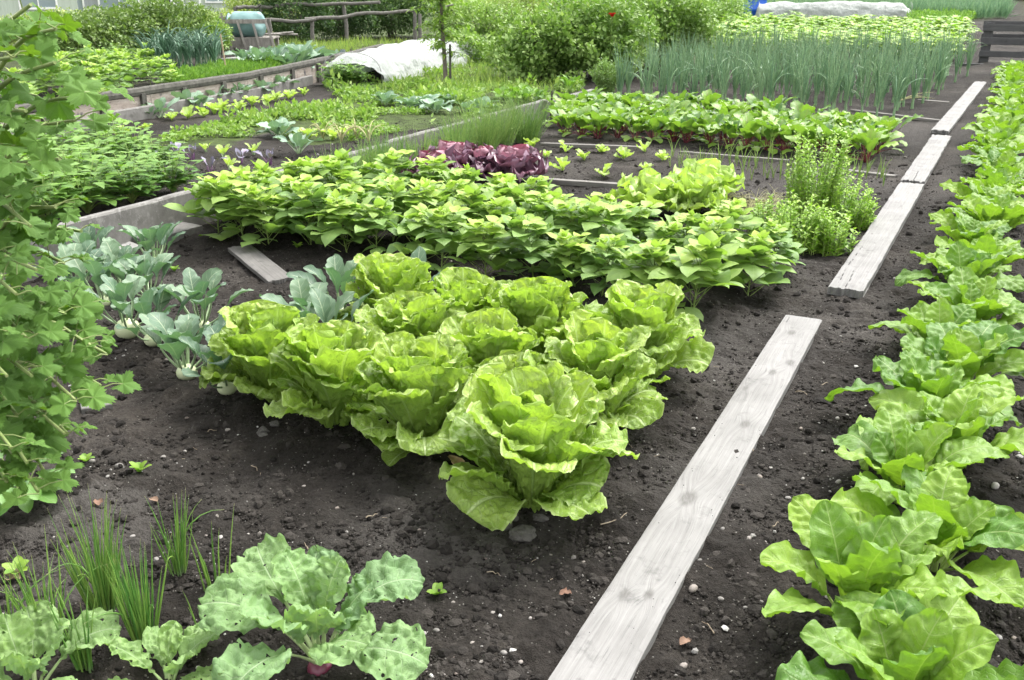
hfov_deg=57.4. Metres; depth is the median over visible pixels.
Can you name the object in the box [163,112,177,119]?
young lettuce
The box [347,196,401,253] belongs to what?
bean plant
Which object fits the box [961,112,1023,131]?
leaf beet plant
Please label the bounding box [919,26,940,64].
onion plant
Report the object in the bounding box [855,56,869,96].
onion plant
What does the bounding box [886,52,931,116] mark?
onion plant
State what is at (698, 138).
beet plant
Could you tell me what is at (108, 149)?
potato plant
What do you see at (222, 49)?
garden cane
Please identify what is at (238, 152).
purple kohlrabi
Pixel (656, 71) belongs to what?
onion plant
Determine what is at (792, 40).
onion plant
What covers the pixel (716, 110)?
beet plant
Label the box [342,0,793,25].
crops
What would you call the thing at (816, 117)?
beet plant
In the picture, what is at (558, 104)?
beet plant
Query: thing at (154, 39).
leek
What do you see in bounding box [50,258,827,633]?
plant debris
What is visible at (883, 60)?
onion plant
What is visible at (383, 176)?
bean plant
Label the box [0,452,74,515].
shrub
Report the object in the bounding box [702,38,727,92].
onion plant
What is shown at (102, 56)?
potato plant
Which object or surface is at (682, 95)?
beet plant
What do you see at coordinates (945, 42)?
onion plant
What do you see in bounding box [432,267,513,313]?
romaine lettuce
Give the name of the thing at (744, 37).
onion plant
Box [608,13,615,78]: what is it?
poppy
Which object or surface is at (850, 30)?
strawberry plant
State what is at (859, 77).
onion plant
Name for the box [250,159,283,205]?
bean plant
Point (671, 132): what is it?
beet plant
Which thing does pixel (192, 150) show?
purple kohlrabi
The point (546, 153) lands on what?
seedling lettuce
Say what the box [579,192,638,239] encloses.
bean plant
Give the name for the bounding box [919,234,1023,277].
leaf beet plant
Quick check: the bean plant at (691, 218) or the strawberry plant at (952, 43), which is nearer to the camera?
the bean plant at (691, 218)
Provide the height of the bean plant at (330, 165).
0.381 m
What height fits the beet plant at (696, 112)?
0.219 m
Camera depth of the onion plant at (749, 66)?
11.23 m
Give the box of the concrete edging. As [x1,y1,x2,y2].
[8,75,312,138]
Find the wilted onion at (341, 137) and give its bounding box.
[327,121,364,141]
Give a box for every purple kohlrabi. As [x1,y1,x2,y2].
[165,141,183,150]
[177,143,195,159]
[201,157,226,173]
[229,148,247,163]
[253,148,273,164]
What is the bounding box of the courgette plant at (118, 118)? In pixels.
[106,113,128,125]
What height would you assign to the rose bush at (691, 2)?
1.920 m
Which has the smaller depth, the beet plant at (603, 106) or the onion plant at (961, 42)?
the beet plant at (603, 106)
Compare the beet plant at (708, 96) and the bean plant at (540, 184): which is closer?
the bean plant at (540, 184)
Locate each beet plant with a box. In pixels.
[543,101,586,126]
[543,108,590,135]
[544,97,584,118]
[545,91,586,102]
[553,106,598,136]
[561,103,599,127]
[571,93,595,106]
[578,110,624,138]
[582,87,604,100]
[582,98,605,109]
[585,91,613,103]
[590,103,620,130]
[593,92,632,104]
[593,101,624,107]
[598,112,641,137]
[605,106,648,132]
[606,92,640,106]
[611,111,652,141]
[616,101,644,112]
[617,90,645,97]
[621,94,655,105]
[625,91,659,99]
[625,114,669,142]
[626,107,657,132]
[640,103,669,114]
[642,102,686,115]
[645,93,679,105]
[650,106,685,135]
[652,113,697,141]
[652,115,683,137]
[655,97,683,106]
[658,93,678,98]
[659,100,700,114]
[663,90,697,100]
[665,111,711,143]
[678,96,702,106]
[678,109,713,134]
[682,114,705,140]
[684,103,703,113]
[687,89,721,108]
[687,110,733,144]
[687,114,720,140]
[688,110,718,133]
[691,102,713,110]
[703,113,741,140]
[705,102,753,136]
[706,103,743,112]
[708,119,747,147]
[710,98,736,104]
[711,101,758,114]
[723,114,763,151]
[726,98,749,112]
[727,111,769,145]
[738,116,782,145]
[742,118,794,153]
[744,110,795,119]
[746,93,784,110]
[751,100,785,112]
[755,114,810,146]
[755,120,815,150]
[756,95,797,108]
[760,494,1001,627]
[768,108,801,142]
[770,124,840,156]
[773,107,791,113]
[775,586,1023,679]
[785,119,827,148]
[789,108,822,141]
[790,100,830,116]
[800,122,830,146]
[802,122,861,153]
[809,115,846,125]
[813,108,850,119]
[817,108,865,122]
[822,129,868,157]
[823,125,863,149]
[825,349,1021,426]
[829,113,865,126]
[829,114,872,142]
[830,464,1023,608]
[832,409,1009,505]
[837,119,890,149]
[838,112,881,122]
[842,127,898,162]
[850,121,904,155]
[859,383,1023,471]
[863,112,922,145]
[868,298,995,339]
[894,241,1023,292]
[900,320,1023,394]
[906,266,1023,325]
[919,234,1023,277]
[929,192,1023,227]
[929,207,1023,252]
[939,177,1023,207]
[953,168,1023,195]
[954,163,1023,185]
[957,133,1023,153]
[960,148,1023,177]
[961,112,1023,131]
[961,146,1023,166]
[963,126,1023,147]
[974,105,1023,123]
[974,121,1023,142]
[977,103,1020,121]
[978,96,1018,107]
[981,96,1023,113]
[982,117,1023,130]
[986,90,1023,104]
[988,81,1023,96]
[989,74,1021,88]
[990,83,1023,95]
[991,59,1023,73]
[992,86,1023,103]
[993,80,1023,90]
[994,66,1023,78]
[995,73,1023,82]
[996,68,1022,78]
[996,71,1023,79]
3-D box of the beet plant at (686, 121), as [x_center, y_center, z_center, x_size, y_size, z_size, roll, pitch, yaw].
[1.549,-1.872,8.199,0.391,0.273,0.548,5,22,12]
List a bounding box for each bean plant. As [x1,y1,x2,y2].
[7,67,46,95]
[15,81,37,103]
[30,69,54,87]
[34,69,54,92]
[44,59,74,90]
[44,61,69,86]
[53,51,69,77]
[61,51,80,65]
[66,50,95,76]
[74,43,92,65]
[79,45,106,66]
[81,60,107,79]
[83,47,109,77]
[84,67,108,84]
[87,49,110,74]
[98,49,113,73]
[98,57,116,83]
[101,64,131,90]
[104,59,127,84]
[106,51,133,76]
[112,52,132,81]
[114,48,131,70]
[118,60,143,87]
[128,54,149,80]
[130,50,154,77]
[132,42,155,68]
[134,48,158,69]
[135,59,164,84]
[141,48,163,68]
[147,56,172,83]
[154,53,175,72]
[155,63,182,82]
[164,170,253,240]
[204,173,270,239]
[210,166,261,211]
[223,183,303,246]
[240,170,281,220]
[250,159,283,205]
[262,174,325,232]
[264,156,326,186]
[268,180,347,244]
[283,156,321,168]
[293,187,331,232]
[300,155,356,186]
[301,188,381,252]
[315,182,370,235]
[321,148,360,183]
[326,169,372,191]
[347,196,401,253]
[354,160,395,192]
[359,176,418,240]
[362,147,423,190]
[363,167,409,221]
[386,203,453,259]
[390,201,470,271]
[394,178,452,219]
[406,154,476,191]
[409,177,444,190]
[428,178,473,206]
[434,182,494,254]
[436,215,540,280]
[439,163,487,199]
[461,196,518,242]
[477,172,517,194]
[480,175,523,206]
[492,207,562,276]
[498,182,534,229]
[507,190,570,260]
[519,175,556,198]
[528,198,612,271]
[537,228,609,287]
[541,187,588,239]
[568,234,635,296]
[573,194,640,257]
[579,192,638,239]
[597,238,696,292]
[603,200,669,259]
[625,220,691,252]
[647,230,744,320]
[660,209,704,244]
[670,216,746,270]
[700,197,767,244]
[720,229,795,295]
[758,219,807,264]
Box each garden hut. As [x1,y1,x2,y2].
[0,0,78,19]
[77,0,144,16]
[149,0,193,8]
[194,0,258,19]
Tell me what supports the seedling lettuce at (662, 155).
on the ground at (536, 650)
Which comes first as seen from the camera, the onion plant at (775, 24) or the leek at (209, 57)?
the leek at (209, 57)
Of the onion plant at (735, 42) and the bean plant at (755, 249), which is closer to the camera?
the bean plant at (755, 249)
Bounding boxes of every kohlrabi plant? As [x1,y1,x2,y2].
[36,240,106,291]
[58,223,114,271]
[58,251,143,305]
[83,274,181,338]
[91,240,160,282]
[101,253,180,296]
[102,220,185,256]
[109,284,201,346]
[136,312,225,379]
[156,267,252,332]
[179,324,236,394]
[259,276,363,317]
[260,287,373,322]
[286,254,357,309]
[410,246,440,289]
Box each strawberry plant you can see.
[714,14,738,22]
[721,20,747,33]
[722,15,744,21]
[726,18,757,30]
[730,28,755,41]
[732,25,758,36]
[736,23,761,35]
[743,35,769,50]
[745,29,770,40]
[747,14,766,22]
[748,17,765,23]
[751,19,773,28]
[754,24,780,31]
[759,23,785,31]
[763,26,792,34]
[765,25,788,35]
[765,30,784,40]
[766,12,787,23]
[766,34,797,59]
[769,16,793,25]
[776,22,797,30]
[779,33,807,44]
[781,10,805,20]
[781,20,804,28]
[782,23,808,31]
[786,25,809,41]
[791,16,816,25]
[792,28,829,37]
[794,29,824,38]
[798,20,827,29]
[800,15,830,26]
[805,33,842,39]
[808,25,838,36]
[808,34,841,53]
[812,16,836,22]
[812,30,840,50]
[815,16,829,24]
[819,26,837,33]
[826,19,847,26]
[829,30,856,45]
[830,29,858,35]
[832,31,864,50]
[836,16,859,28]
[836,22,863,34]
[839,35,883,57]
[844,15,861,24]
[849,14,866,24]
[854,24,872,31]
[860,18,885,31]
[862,29,895,52]
[862,33,891,49]
[863,14,886,23]
[865,24,894,35]
[879,35,917,59]
[885,16,911,26]
[889,23,907,33]
[891,26,923,42]
[892,35,936,53]
[900,27,935,35]
[904,29,930,46]
[908,20,934,31]
[908,21,932,33]
[913,27,936,36]
[915,36,957,62]
[919,16,944,29]
[922,34,964,51]
[924,15,947,25]
[929,22,967,35]
[930,35,965,52]
[933,31,967,40]
[936,21,971,34]
[938,26,978,42]
[941,23,981,39]
[942,15,972,24]
[944,16,978,28]
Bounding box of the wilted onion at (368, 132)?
[348,120,385,142]
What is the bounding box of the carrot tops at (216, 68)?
[162,54,286,82]
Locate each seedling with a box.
[2,555,28,573]
[78,453,94,461]
[129,461,151,471]
[170,265,179,271]
[199,142,211,151]
[216,144,231,156]
[223,155,239,169]
[245,142,260,154]
[292,241,302,247]
[426,582,446,594]
[668,136,680,156]
[723,137,739,159]
[733,152,749,171]
[739,141,750,163]
[754,146,765,168]
[767,132,774,161]
[778,156,783,179]
[853,151,858,176]
[857,152,864,182]
[879,151,892,178]
[883,163,887,185]
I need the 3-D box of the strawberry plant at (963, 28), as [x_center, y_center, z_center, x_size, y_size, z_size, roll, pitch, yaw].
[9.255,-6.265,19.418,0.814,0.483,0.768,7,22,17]
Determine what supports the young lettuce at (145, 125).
on the ground at (536, 650)
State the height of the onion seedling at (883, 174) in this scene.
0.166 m
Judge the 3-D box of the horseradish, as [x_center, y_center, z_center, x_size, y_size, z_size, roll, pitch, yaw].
[0.725,-3.310,12.034,0.313,0.216,0.393,0,21,0]
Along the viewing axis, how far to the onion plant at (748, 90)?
10.74 m
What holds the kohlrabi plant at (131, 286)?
on the ground at (536, 650)
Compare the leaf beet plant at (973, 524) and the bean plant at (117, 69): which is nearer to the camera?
the leaf beet plant at (973, 524)
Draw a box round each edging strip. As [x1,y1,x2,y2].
[537,178,622,187]
[540,142,638,148]
[679,151,789,162]
[729,195,776,202]
[845,169,897,177]
[850,109,939,121]
[917,99,949,102]
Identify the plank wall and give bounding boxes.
[0,44,383,129]
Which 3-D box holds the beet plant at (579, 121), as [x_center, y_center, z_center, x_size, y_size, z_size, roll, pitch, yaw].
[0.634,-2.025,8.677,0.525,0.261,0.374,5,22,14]
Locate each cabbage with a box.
[256,116,298,135]
[273,130,322,153]
[370,90,401,105]
[395,95,422,107]
[415,94,439,107]
[419,98,454,112]
[437,92,456,104]
[453,100,485,112]
[470,96,499,107]
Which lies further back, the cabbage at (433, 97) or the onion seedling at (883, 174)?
the cabbage at (433, 97)
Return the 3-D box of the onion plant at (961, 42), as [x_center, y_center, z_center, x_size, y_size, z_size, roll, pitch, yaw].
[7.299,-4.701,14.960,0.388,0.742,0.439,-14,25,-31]
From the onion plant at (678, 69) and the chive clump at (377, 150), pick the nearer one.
the chive clump at (377, 150)
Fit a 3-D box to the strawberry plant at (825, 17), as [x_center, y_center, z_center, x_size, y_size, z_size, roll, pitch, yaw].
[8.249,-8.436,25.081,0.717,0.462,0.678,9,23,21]
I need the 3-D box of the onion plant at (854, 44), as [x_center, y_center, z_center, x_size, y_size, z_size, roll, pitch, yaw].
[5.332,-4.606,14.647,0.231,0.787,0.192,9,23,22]
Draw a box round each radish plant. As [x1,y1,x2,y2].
[0,600,121,679]
[107,620,225,679]
[197,533,430,679]
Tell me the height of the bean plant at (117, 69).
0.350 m
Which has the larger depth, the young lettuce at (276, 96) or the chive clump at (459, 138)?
the young lettuce at (276, 96)
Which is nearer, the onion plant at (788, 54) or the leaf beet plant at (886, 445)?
the leaf beet plant at (886, 445)
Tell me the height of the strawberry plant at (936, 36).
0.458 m
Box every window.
[18,0,58,9]
[77,0,84,11]
[98,0,140,11]
[205,0,224,2]
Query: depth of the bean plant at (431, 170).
5.64 m
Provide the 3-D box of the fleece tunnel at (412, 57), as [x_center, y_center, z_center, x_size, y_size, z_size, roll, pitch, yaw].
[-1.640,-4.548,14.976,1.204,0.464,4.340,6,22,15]
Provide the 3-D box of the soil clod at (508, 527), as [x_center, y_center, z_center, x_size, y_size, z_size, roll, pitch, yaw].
[-0.021,0.487,2.448,0.046,0.029,0.040,-1,21,-3]
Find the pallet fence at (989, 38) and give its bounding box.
[978,21,1023,62]
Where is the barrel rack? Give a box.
[220,13,279,50]
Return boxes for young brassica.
[142,97,179,117]
[148,106,161,116]
[171,89,207,103]
[183,90,213,107]
[205,85,235,95]
[223,84,244,90]
[232,82,258,92]
[254,80,277,89]
[275,74,299,82]
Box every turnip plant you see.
[490,86,508,99]
[494,90,521,101]
[505,86,523,91]
[506,88,535,101]
[518,83,537,89]
[526,86,547,99]
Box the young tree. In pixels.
[407,0,480,79]
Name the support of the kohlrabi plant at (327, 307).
on the ground at (536, 650)
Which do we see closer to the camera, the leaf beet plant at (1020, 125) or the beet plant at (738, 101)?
the leaf beet plant at (1020, 125)
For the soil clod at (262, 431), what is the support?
on the ground at (536, 650)
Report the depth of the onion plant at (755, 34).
16.25 m
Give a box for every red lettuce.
[401,150,464,181]
[417,139,477,168]
[459,142,497,175]
[474,144,548,181]
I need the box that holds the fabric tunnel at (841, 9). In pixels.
[755,1,911,19]
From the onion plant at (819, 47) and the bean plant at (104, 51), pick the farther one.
the onion plant at (819, 47)
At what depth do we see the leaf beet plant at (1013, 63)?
13.32 m
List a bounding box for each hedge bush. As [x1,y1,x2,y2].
[0,5,108,51]
[24,0,164,56]
[95,0,233,52]
[169,7,266,31]
[187,16,233,50]
[222,0,298,29]
[245,0,344,41]
[285,0,393,39]
[346,0,439,37]
[417,0,534,45]
[429,26,489,61]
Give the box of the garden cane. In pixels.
[220,34,225,65]
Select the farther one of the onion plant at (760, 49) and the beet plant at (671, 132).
the onion plant at (760, 49)
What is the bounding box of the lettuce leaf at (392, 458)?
[381,448,410,465]
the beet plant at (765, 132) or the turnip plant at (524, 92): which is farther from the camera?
the turnip plant at (524, 92)
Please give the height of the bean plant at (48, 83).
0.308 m
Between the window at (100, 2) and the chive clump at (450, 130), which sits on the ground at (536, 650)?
the chive clump at (450, 130)
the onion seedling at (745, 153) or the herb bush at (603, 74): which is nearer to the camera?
the onion seedling at (745, 153)
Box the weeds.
[121,51,586,143]
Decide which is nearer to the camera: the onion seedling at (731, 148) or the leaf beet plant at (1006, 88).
the onion seedling at (731, 148)
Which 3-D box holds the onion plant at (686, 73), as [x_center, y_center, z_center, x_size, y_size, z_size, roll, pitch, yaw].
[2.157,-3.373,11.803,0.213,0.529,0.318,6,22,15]
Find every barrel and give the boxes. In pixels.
[226,11,265,36]
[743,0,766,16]
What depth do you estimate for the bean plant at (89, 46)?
11.98 m
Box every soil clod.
[256,426,269,436]
[270,420,279,426]
[504,523,512,530]
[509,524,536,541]
[533,514,548,521]
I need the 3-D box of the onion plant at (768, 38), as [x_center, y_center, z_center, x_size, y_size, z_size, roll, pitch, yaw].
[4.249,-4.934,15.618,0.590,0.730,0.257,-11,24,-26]
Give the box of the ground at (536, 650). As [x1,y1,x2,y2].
[0,0,1023,679]
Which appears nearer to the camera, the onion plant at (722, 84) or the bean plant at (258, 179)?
the bean plant at (258, 179)
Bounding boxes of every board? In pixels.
[228,245,292,283]
[959,63,1008,65]
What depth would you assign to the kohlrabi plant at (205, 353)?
3.22 m
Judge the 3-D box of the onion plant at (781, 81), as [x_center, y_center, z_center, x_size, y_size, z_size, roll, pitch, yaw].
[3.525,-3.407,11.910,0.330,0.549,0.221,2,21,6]
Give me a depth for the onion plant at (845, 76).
11.18 m
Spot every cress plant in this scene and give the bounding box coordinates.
[747,192,798,232]
[766,190,838,254]
[783,111,853,229]
[800,205,860,256]
[816,163,879,230]
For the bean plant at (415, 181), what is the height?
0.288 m
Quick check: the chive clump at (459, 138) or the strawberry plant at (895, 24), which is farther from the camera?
the strawberry plant at (895, 24)
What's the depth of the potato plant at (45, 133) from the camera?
7.42 m
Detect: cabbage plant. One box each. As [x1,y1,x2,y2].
[224,48,251,59]
[242,46,261,58]
[246,47,285,61]
[265,46,300,60]
[270,52,314,67]
[277,44,289,51]
[283,40,323,61]
[307,45,335,59]
[321,49,339,55]
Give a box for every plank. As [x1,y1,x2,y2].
[548,315,821,679]
[827,182,923,298]
[901,134,951,184]
[931,81,986,133]
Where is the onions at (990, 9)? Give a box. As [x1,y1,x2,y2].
[717,0,1019,18]
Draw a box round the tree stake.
[449,44,450,78]
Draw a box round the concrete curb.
[0,89,593,285]
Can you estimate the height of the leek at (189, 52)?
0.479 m
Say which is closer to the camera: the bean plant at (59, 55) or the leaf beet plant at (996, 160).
the leaf beet plant at (996, 160)
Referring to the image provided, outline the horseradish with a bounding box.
[558,74,580,89]
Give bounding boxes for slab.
[80,403,112,413]
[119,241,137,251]
[132,222,202,246]
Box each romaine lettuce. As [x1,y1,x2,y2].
[199,299,319,401]
[263,320,388,428]
[331,252,439,323]
[345,331,474,455]
[353,290,466,360]
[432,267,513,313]
[433,360,639,530]
[435,307,544,399]
[445,349,541,417]
[484,276,587,353]
[523,309,669,429]
[584,279,714,378]
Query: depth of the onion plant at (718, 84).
11.68 m
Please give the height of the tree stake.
0.571 m
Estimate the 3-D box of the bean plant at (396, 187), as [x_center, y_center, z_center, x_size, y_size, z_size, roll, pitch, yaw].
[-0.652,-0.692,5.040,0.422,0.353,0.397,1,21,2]
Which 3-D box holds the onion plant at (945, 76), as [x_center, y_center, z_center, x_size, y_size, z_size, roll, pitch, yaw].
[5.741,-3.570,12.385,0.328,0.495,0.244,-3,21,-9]
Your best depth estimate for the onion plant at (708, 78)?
12.02 m
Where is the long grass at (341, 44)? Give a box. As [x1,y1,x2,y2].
[271,34,581,93]
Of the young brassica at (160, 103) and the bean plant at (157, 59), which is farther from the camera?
the bean plant at (157, 59)
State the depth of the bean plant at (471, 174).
5.48 m
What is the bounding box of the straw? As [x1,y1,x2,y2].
[720,183,784,216]
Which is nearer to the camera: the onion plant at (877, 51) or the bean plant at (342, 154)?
the bean plant at (342, 154)
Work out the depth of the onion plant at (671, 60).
11.72 m
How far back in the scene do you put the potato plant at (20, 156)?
6.25 m
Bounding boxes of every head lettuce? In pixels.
[609,167,691,212]
[659,170,729,212]
[669,158,744,192]
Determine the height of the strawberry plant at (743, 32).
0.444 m
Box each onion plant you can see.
[611,44,635,94]
[614,42,633,91]
[615,47,638,92]
[621,54,636,92]
[626,41,673,93]
[637,49,653,91]
[641,32,670,68]
[644,51,658,92]
[647,42,671,92]
[648,48,660,86]
[652,61,668,94]
[656,61,667,96]
[658,41,685,84]
[658,45,695,90]
[660,43,696,93]
[661,39,679,96]
[662,42,684,83]
[664,32,685,56]
[667,29,681,58]
[671,38,697,95]
[676,58,690,89]
[678,30,694,64]
[678,38,689,70]
[678,38,711,94]
[678,60,690,91]
[681,29,696,61]
[682,30,698,81]
[683,48,708,87]
[683,58,710,92]
[689,54,711,95]
[691,40,701,81]
[693,40,714,80]
[695,32,709,68]
[697,36,714,58]
[697,39,713,70]
[698,55,711,90]
[698,59,717,104]
[699,49,716,89]
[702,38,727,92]
[706,42,738,88]
[707,29,734,60]
[708,38,725,71]
[712,43,742,99]
[716,35,729,66]
[716,64,724,92]
[717,46,752,100]
[717,48,731,93]
[719,22,729,56]
[722,41,753,94]
[722,42,754,97]
[725,21,743,69]
[727,29,749,64]
[729,55,747,99]
[733,33,748,80]
[734,36,773,97]
[735,25,758,72]
[735,64,749,101]
[738,58,761,101]
[739,19,751,55]
[739,40,766,90]
[740,33,754,89]
[740,34,755,58]
[743,41,771,99]
[743,48,759,87]
[745,40,777,97]
[747,27,765,57]
[751,38,771,62]
[754,23,762,47]
[757,58,768,100]
[758,43,776,92]
[759,35,774,84]
[761,27,778,49]
[764,39,780,69]
[765,25,787,54]
[765,45,795,99]
[766,21,783,53]
[766,44,785,100]
[769,21,787,42]
[774,31,787,61]
[774,49,793,90]
[775,42,814,100]
[778,36,794,74]
[778,55,791,93]
[781,40,821,105]
[783,40,798,70]
[784,30,799,59]
[785,32,823,73]
[786,44,808,101]
[787,36,814,82]
[787,43,806,83]
[793,31,811,97]
[793,54,817,102]
[795,19,810,48]
[796,41,828,101]
[801,28,811,43]
[801,60,820,101]
[803,27,819,54]
[803,63,818,104]
[806,22,819,66]
[807,26,827,74]
[811,35,824,71]
[811,41,840,105]
[812,53,848,109]
[813,33,827,59]
[815,40,838,76]
[816,29,842,57]
[818,27,849,78]
[818,31,834,60]
[818,39,837,90]
[821,36,840,106]
[822,57,846,107]
[825,59,852,111]
[833,28,850,51]
[835,46,859,102]
[839,37,857,68]
[841,51,861,107]
[841,55,856,100]
[842,61,859,111]
[844,61,868,105]
[845,67,885,112]
[847,23,861,71]
[850,36,897,105]
[851,54,868,98]
[852,35,878,64]
[852,40,866,74]
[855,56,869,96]
[856,25,883,58]
[856,34,875,92]
[857,23,873,52]
[863,39,894,101]
[864,50,881,106]
[866,47,882,86]
[868,36,891,77]
[871,36,889,92]
[874,65,890,115]
[877,67,891,90]
[878,47,913,109]
[878,47,914,76]
[880,28,904,77]
[882,22,898,50]
[882,24,902,60]
[886,51,897,91]
[886,52,920,110]
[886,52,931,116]
[887,65,899,102]
[890,50,920,107]
[890,55,916,106]
[895,52,916,102]
[897,29,913,55]
[901,25,918,56]
[901,33,920,56]
[902,23,924,50]
[902,35,919,73]
[903,46,930,96]
[907,49,927,108]
[910,28,931,69]
[910,34,943,96]
[917,26,942,66]
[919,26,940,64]
[919,44,940,102]
[924,41,944,82]
[924,45,944,81]
[925,47,955,99]
[933,38,956,94]
[933,39,959,88]
[936,40,951,86]
[938,57,952,89]
[940,24,953,53]
[941,28,952,59]
[943,31,970,66]
[943,32,968,75]
[953,25,985,59]
[954,44,967,81]
[959,45,966,73]
[963,24,984,69]
[966,32,979,75]
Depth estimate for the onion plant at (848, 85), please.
10.14 m
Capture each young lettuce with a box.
[137,123,152,130]
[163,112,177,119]
[180,105,197,118]
[195,106,208,116]
[203,102,222,113]
[215,98,232,110]
[231,99,246,109]
[242,95,259,105]
[260,94,273,103]
[269,90,283,100]
[281,89,297,98]
[296,87,308,94]
[297,127,317,138]
[321,127,341,139]
[339,125,356,135]
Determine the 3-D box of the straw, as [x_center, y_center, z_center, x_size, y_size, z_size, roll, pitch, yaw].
[1.487,-0.876,5.906,0.622,0.136,0.763,10,23,24]
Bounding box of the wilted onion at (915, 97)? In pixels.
[901,92,929,100]
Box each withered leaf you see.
[3,568,20,579]
[93,498,102,504]
[149,496,157,500]
[559,587,571,594]
[679,636,691,644]
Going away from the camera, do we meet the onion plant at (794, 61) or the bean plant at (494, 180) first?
the bean plant at (494, 180)
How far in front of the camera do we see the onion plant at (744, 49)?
13.31 m
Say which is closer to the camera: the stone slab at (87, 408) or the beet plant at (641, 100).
the stone slab at (87, 408)
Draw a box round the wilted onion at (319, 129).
[308,120,340,139]
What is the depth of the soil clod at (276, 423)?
3.04 m
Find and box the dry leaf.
[448,455,464,463]
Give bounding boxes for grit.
[2,122,1023,679]
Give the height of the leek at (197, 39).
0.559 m
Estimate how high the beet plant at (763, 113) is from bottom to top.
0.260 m
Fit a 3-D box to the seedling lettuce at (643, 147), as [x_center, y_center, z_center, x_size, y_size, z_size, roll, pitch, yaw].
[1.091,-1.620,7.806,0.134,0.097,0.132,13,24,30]
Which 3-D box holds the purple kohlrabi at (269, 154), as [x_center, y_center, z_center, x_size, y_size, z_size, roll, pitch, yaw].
[-1.939,-1.433,7.310,0.163,0.130,0.199,-9,23,-21]
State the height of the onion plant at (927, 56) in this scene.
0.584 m
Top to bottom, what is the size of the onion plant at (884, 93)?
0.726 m
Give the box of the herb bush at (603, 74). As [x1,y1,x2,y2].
[587,56,622,92]
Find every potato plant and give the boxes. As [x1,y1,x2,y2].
[5,171,86,222]
[6,137,84,183]
[9,130,66,144]
[21,144,104,203]
[30,148,136,213]
[38,115,96,154]
[48,136,100,160]
[48,136,125,193]
[60,127,113,147]
[61,139,122,170]
[74,122,128,163]
[81,45,115,64]
[83,110,148,157]
[87,151,169,203]
[103,42,133,56]
[108,122,159,160]
[110,47,133,59]
[111,143,168,183]
[120,131,187,173]
[133,146,207,192]
[317,60,345,83]
[326,59,358,81]
[335,61,368,83]
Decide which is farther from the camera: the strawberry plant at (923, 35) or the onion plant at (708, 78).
the strawberry plant at (923, 35)
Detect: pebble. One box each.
[679,662,687,668]
[689,584,697,592]
[991,482,999,488]
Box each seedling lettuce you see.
[523,137,539,146]
[540,150,551,156]
[549,156,570,169]
[559,140,572,151]
[576,148,589,159]
[594,163,612,175]
[596,144,609,151]
[613,145,634,158]
[636,140,650,151]
[639,162,651,168]
[655,149,669,160]
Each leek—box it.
[128,36,155,47]
[131,33,155,68]
[132,26,165,42]
[143,31,165,67]
[143,39,153,55]
[149,20,177,42]
[152,30,166,62]
[152,33,185,69]
[152,39,180,67]
[156,29,165,66]
[159,26,188,67]
[163,29,190,67]
[165,29,187,66]
[172,35,199,64]
[173,31,182,65]
[175,35,196,66]
[176,23,214,63]
[178,29,213,64]
[179,30,216,64]
[180,31,192,63]
[181,41,192,66]
[185,29,225,63]
[191,29,223,62]
[191,39,199,65]
[192,35,218,61]
[193,21,224,42]
[193,26,202,53]
[195,32,206,64]
[196,30,210,62]
[200,33,225,60]
[208,38,217,61]
[211,33,228,58]
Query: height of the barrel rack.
0.646 m
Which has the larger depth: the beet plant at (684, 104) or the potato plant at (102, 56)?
the potato plant at (102, 56)
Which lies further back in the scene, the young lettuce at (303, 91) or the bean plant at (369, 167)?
the young lettuce at (303, 91)
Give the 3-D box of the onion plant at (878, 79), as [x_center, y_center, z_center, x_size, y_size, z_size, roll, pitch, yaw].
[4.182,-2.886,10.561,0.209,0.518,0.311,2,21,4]
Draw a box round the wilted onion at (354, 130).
[340,118,381,138]
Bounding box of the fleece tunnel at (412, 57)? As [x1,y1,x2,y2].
[322,37,480,82]
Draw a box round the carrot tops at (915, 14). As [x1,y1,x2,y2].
[905,7,976,25]
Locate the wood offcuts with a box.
[264,31,297,35]
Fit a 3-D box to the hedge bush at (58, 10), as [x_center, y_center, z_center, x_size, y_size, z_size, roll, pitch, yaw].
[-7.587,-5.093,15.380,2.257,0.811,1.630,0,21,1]
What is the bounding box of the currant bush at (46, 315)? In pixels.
[0,0,141,508]
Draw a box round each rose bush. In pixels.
[472,0,618,28]
[599,0,727,31]
[690,0,756,20]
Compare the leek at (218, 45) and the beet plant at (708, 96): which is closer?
the beet plant at (708, 96)
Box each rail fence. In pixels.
[219,9,421,45]
[233,1,379,43]
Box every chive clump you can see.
[0,526,109,653]
[0,568,61,633]
[41,575,96,672]
[46,483,126,611]
[84,530,171,641]
[145,488,214,576]
[182,590,195,623]
[185,509,233,591]
[313,141,346,186]
[341,135,382,170]
[351,134,391,168]
[351,137,398,188]
[363,125,419,176]
[394,129,440,160]
[415,127,454,151]
[429,110,479,141]
[430,112,482,140]
[430,127,462,142]
[437,122,476,142]
[444,93,518,148]
[466,85,535,145]
[493,83,564,143]
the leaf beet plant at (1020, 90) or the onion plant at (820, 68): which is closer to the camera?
the leaf beet plant at (1020, 90)
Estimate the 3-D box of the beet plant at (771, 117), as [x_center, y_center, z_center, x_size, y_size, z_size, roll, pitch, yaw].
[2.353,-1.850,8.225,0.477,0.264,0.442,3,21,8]
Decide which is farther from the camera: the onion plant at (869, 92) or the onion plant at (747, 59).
the onion plant at (747, 59)
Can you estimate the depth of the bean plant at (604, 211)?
4.40 m
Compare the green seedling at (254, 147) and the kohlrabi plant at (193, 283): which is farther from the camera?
the green seedling at (254, 147)
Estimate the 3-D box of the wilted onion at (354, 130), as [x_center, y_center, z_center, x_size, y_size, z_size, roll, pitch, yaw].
[-1.406,-1.876,8.379,0.433,0.174,0.323,17,27,37]
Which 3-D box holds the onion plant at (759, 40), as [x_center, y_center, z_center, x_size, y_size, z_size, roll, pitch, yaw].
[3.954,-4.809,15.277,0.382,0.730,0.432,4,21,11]

